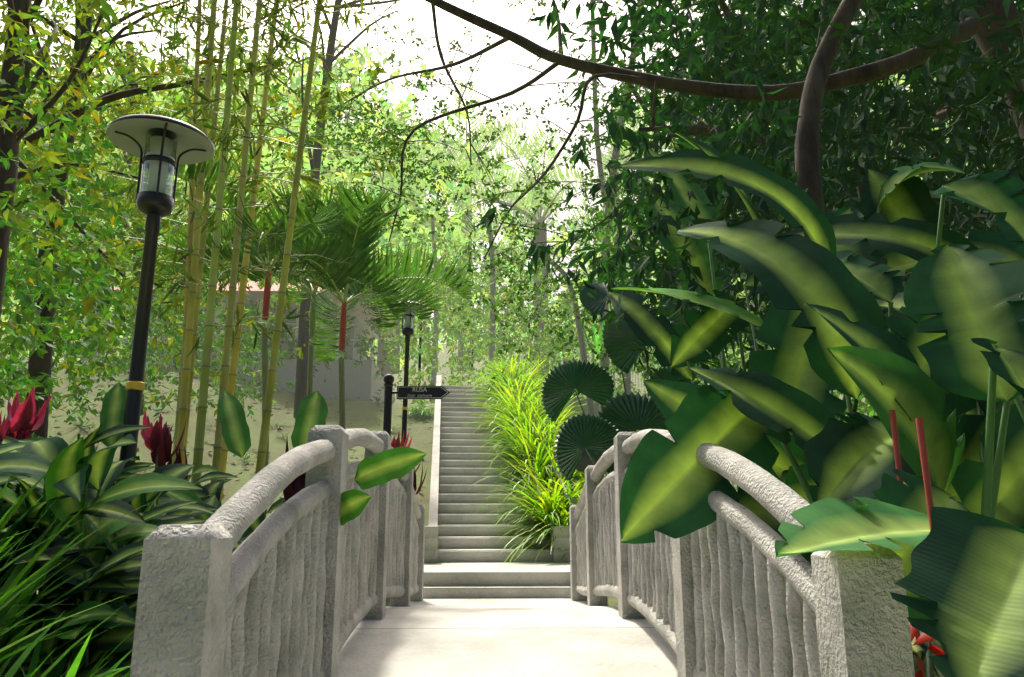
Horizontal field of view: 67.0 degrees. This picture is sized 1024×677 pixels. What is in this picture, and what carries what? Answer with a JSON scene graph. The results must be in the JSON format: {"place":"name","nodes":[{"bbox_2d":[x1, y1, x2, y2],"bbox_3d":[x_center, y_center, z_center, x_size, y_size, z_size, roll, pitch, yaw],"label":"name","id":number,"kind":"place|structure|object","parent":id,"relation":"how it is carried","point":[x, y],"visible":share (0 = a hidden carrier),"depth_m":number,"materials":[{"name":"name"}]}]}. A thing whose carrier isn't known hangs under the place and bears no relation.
{"place":"outdoors","nodes":[
{"label":"outdoors","id":0,"kind":"place"},
{"bbox_2d":[0,344,939,676],"bbox_3d":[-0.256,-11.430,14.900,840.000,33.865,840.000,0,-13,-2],"label":"ground","id":1,"kind":"structure","parent":0,"point":[370,416],"depth_m":16.93,"materials":[{"name":"green plant"}]},
{"bbox_2d":[106,114,214,504],"bbox_3d":[-2.414,0.618,4.885,0.683,4.283,0.683,0,-13,-2],"label":"lamp post","id":2,"kind":"object","parent":1,"relation":"on","point":[161,143],"visible":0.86,"depth_m":5.16,"materials":[{"name":"black metal"}]},
{"bbox_2d":[0,382,426,676],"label":"planting","id":3,"kind":"object","parent":1,"relation":"on","point":[76,529],"visible":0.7,"depth_m":3.86,"materials":[{"name":"green plant"}]},
{"bbox_2d":[84,281,396,402],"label":"building","id":4,"kind":"structure","parent":1,"relation":"on","point":[361,383],"depth_m":22.01,"materials":[{"name":"concrete"}]},
{"bbox_2d":[0,0,482,437],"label":"trees","id":5,"kind":"object","parent":1,"relation":"on","point":[76,80],"visible":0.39,"depth_m":11.10,"materials":[{"name":"green plant"}]},
{"bbox_2d":[113,0,396,503],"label":"bamboo culms","id":6,"kind":"object","parent":1,"relation":"on","point":[195,264],"visible":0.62,"depth_m":7.74,"materials":[{"name":"green plant"}]},
{"bbox_2d":[98,0,405,357],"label":"bamboo leaves","id":7,"kind":"object","parent":6,"relation":"attached to","point":[308,179],"visible":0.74,"depth_m":8.05,"materials":[{"name":"green plant"}]},
{"bbox_2d":[142,147,476,514],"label":"areca palms","id":8,"kind":"object","parent":1,"relation":"on","point":[338,226],"visible":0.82,"depth_m":8.82,"materials":[{"name":"green plant"}]},
{"bbox_2d":[57,278,731,388],"bbox_3d":[-1.695,0.687,28.069,26.320,4.166,4.271,10,-16,-37],"label":"fence","id":9,"kind":"object","parent":1,"relation":"on","point":[150,338],"visible":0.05,"depth_m":20.67,"materials":[{"name":"white paint"}]},
{"bbox_2d":[394,301,426,441],"bbox_3d":[-1.976,1.575,14.306,0.683,4.658,0.683,0,-13,-2],"label":"lamp post","id":10,"kind":"object","parent":1,"relation":"on","point":[407,331],"visible":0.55,"depth_m":14.57,"materials":[{"name":"black metal"}]},
{"bbox_2d":[383,374,449,436],"bbox_3d":[-1.184,1.899,9.321,0.832,2.985,0.132,0,-13,-2],"label":"direction sign","id":11,"kind":"object","parent":1,"relation":"on","point":[421,392],"visible":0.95,"depth_m":9.57,"materials":[{"name":"black metal"}]},
{"bbox_2d":[418,283,426,385],"bbox_3d":[-3.279,0.600,27.552,0.683,5.390,0.683,0,-13,-2],"label":"lamp post","id":12,"kind":"object","parent":1,"relation":"on","point":[419,360],"visible":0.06,"depth_m":27.49,"materials":[{"name":"black metal"}]},
{"bbox_2d":[0,62,877,437],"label":"trees","id":13,"kind":"object","parent":1,"relation":"on","point":[72,270],"visible":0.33,"depth_m":15.07,"materials":[{"name":"green plant"}]},
{"bbox_2d":[35,0,900,415],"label":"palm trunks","id":14,"kind":"object","parent":1,"relation":"on","point":[525,204],"visible":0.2,"depth_m":31.50,"materials":[{"name":"green plant"}]},
{"bbox_2d":[385,375,575,606],"bbox_3d":[-0.567,2.787,16.109,2.574,5.422,14.840,1,-13,-3],"label":"stairway","id":15,"kind":"object","parent":1,"relation":"on","point":[463,549],"visible":0.45,"depth_m":11.46,"materials":[{"name":"concrete"}]},
{"bbox_2d":[380,346,607,563],"bbox_3d":[-0.319,1.928,16.025,5.242,5.448,11.771,2,-13,-8],"label":"strap leaf border","id":16,"kind":"object","parent":1,"relation":"on","point":[535,428],"visible":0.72,"depth_m":14.06,"materials":[{"name":"green plant"}]},
{"bbox_2d":[130,425,914,676],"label":"foot bridge","id":17,"kind":"structure","parent":1,"relation":"on","point":[292,586],"depth_m":3.29,"materials":[{"name":"concrete"}]},
{"bbox_2d":[538,397,613,471],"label":"stone wall and rail","id":18,"kind":"structure","parent":1,"relation":"on","point":[585,462],"depth_m":17.03,"materials":[{"name":"grey stone"}]},
{"bbox_2d":[179,0,1023,395],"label":"tree canopy","id":19,"kind":"object","parent":1,"relation":"on","point":[891,66],"visible":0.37,"depth_m":13.02,"materials":[{"name":"green plant"}]},
{"bbox_2d":[540,280,728,482],"bbox_3d":[1.431,0.983,9.256,1.884,4.211,2.228,-8,-15,32],"label":"fan palm","id":20,"kind":"object","parent":1,"relation":"on","point":[597,434],"visible":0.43,"depth_m":8.93,"materials":[{"name":"green plant"}]},
{"bbox_2d":[470,0,1023,419],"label":"dark tree","id":21,"kind":"object","parent":1,"relation":"on","point":[812,132],"visible":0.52,"depth_m":7.94,"materials":[{"name":"green plant"}]},
{"bbox_2d":[609,132,1023,676],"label":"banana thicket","id":22,"kind":"object","parent":1,"relation":"on","point":[921,474],"visible":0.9,"depth_m":3.38,"materials":[{"name":"green plant"}]},
{"bbox_2d":[0,0,1015,344],"label":"sky","id":23,"kind":"structure","parent":0,"point":[494,79],"materials":[{"name":"white"}]},
{"bbox_2d":[0,21,1019,394],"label":"forest","id":24,"kind":"object","parent":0,"point":[356,61],"depth_m":33.16,"materials":[{"name":"green plant"}]}
]}

